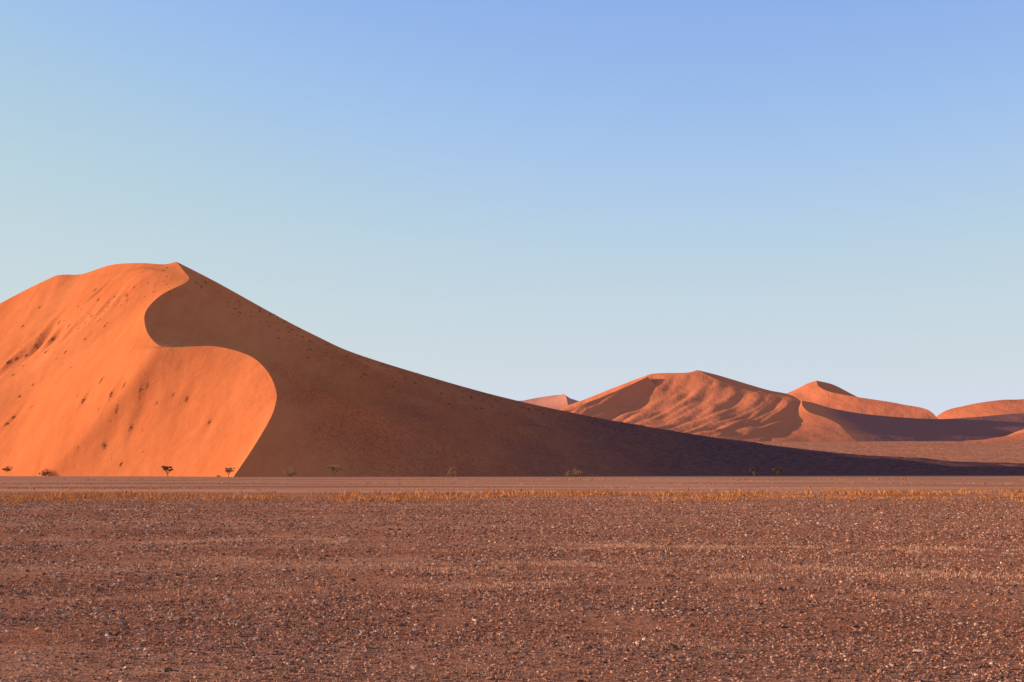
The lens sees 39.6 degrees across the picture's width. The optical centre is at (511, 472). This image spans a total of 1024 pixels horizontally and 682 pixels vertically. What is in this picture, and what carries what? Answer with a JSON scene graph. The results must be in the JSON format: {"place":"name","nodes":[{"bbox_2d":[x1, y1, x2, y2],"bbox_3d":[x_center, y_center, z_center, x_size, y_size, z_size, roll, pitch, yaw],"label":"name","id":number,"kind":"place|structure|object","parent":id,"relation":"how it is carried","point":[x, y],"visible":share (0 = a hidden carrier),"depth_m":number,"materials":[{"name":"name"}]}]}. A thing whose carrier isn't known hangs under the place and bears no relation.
{"place":"outdoors","nodes":[
{"label":"outdoors","id":0,"kind":"place"},
{"bbox_2d":[0,476,1023,681],"bbox_3d":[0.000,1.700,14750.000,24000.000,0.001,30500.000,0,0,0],"label":"ground","id":1,"kind":"structure","parent":0,"point":[303,486],"depth_m":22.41,"materials":[{"name":"brown gravel"}]},
{"bbox_2d":[38,469,50,475],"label":"desert bush","id":2,"kind":"object","parent":1,"relation":"on","point":[44,474],"visible":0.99,"depth_m":671.17,"materials":[{"name":"brown plant"}]},
{"bbox_2d":[161,466,172,476],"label":"acacia tree","id":3,"kind":"object","parent":1,"relation":"on","point":[165,468],"visible":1,"depth_m":584.44,"materials":[{"name":"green plant"}]},
{"bbox_2d":[225,467,234,476],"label":"acacia tree","id":4,"kind":"object","parent":1,"relation":"on","point":[227,470],"visible":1,"depth_m":545.63,"materials":[{"name":"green plant"}]},
{"bbox_2d":[284,466,296,476],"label":"desert bush","id":5,"kind":"object","parent":1,"relation":"on","point":[291,472],"visible":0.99,"depth_m":539.54,"materials":[{"name":"brown plant"}]},
{"bbox_2d":[326,465,342,476],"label":"acacia tree","id":6,"kind":"object","parent":1,"relation":"on","point":[333,467],"visible":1,"depth_m":539.00,"materials":[{"name":"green plant"}]},
{"bbox_2d":[447,467,456,476],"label":"desert bush","id":7,"kind":"object","parent":1,"relation":"on","point":[451,473],"visible":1,"depth_m":539.49,"materials":[{"name":"brown plant"}]},
{"bbox_2d":[0,508,1023,681],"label":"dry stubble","id":8,"kind":"object","parent":1,"relation":"on","point":[343,567],"visible":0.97,"depth_m":24.63,"materials":[{"name":"beige plant"}]},
{"bbox_2d":[572,468,582,476],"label":"desert bush","id":9,"kind":"object","parent":1,"relation":"on","point":[576,472],"visible":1,"depth_m":539.16,"materials":[{"name":"brown plant"}]},
{"bbox_2d":[749,468,758,476],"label":"acacia tree","id":10,"kind":"object","parent":1,"relation":"on","point":[752,470],"visible":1,"depth_m":539.52,"materials":[{"name":"green plant"}]},
{"bbox_2d":[772,467,782,476],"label":"acacia tree","id":11,"kind":"object","parent":1,"relation":"on","point":[777,469],"visible":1,"depth_m":539.65,"materials":[{"name":"green plant"}]},
{"bbox_2d":[0,262,1023,476],"bbox_3d":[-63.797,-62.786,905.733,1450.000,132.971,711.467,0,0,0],"label":"sand dune","id":12,"kind":"structure","parent":0,"point":[262,397],"depth_m":707.57,"materials":[{"name":"orange sand"}]},
{"bbox_2d":[4,267,718,465],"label":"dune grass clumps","id":13,"kind":"object","parent":12,"relation":"on","point":[307,357],"visible":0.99,"depth_m":805.53,"materials":[{"name":"plant"}]},
{"bbox_2d":[0,478,1023,503],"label":"dry grass","id":14,"kind":"structure","parent":0,"point":[266,496],"depth_m":103.69,"materials":[{"name":"brown plant"}]},
{"bbox_2d":[0,0,1023,415],"label":"sky","id":15,"kind":"structure","parent":0,"point":[519,200],"materials":[{"name":"blue"}]},
{"bbox_2d":[521,394,578,409],"bbox_3d":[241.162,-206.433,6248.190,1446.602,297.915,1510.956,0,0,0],"label":"sand dune","id":16,"kind":"structure","parent":0,"point":[557,402],"depth_m":6374.93,"materials":[{"name":"orange sand"}]},
{"bbox_2d":[563,377,654,419],"bbox_3d":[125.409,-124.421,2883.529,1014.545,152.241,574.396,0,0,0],"label":"sand dune","id":17,"kind":"structure","parent":0,"point":[612,404],"depth_m":2872.55,"materials":[{"name":"orange sand"}]},
{"bbox_2d":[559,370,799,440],"bbox_3d":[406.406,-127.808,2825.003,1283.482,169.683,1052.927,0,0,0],"label":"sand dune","id":18,"kind":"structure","parent":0,"point":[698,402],"depth_m":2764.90,"materials":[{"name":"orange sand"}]},
{"bbox_2d":[786,381,937,418],"bbox_3d":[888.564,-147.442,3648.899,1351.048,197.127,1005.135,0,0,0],"label":"sand dune","id":19,"kind":"structure","parent":0,"point":[825,394],"depth_m":3607.18,"materials":[{"name":"orange sand"}]},
{"bbox_2d":[749,441,1023,462],"bbox_3d":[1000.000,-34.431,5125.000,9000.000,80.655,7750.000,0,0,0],"label":"distant plain","id":20,"kind":"structure","parent":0,"point":[986,451],"depth_m":2031.87,"materials":[{"name":"brown sand"}]},
{"bbox_2d":[769,401,1023,441],"bbox_3d":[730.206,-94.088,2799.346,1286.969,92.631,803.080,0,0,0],"label":"sand dune","id":21,"kind":"structure","parent":0,"point":[818,423],"depth_m":2688.70,"materials":[{"name":"orange sand"}]},
{"bbox_2d":[936,399,1023,418],"bbox_3d":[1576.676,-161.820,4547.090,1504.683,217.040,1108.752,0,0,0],"label":"sand dune","id":22,"kind":"structure","parent":0,"point":[996,407],"depth_m":4620.12,"materials":[{"name":"orange sand"}]},
{"bbox_2d":[969,429,1023,441],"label":"sand dune","id":23,"kind":"structure","parent":0,"point":[1017,436],"depth_m":2465.84,"materials":[{"name":"orange sand"}]}
]}

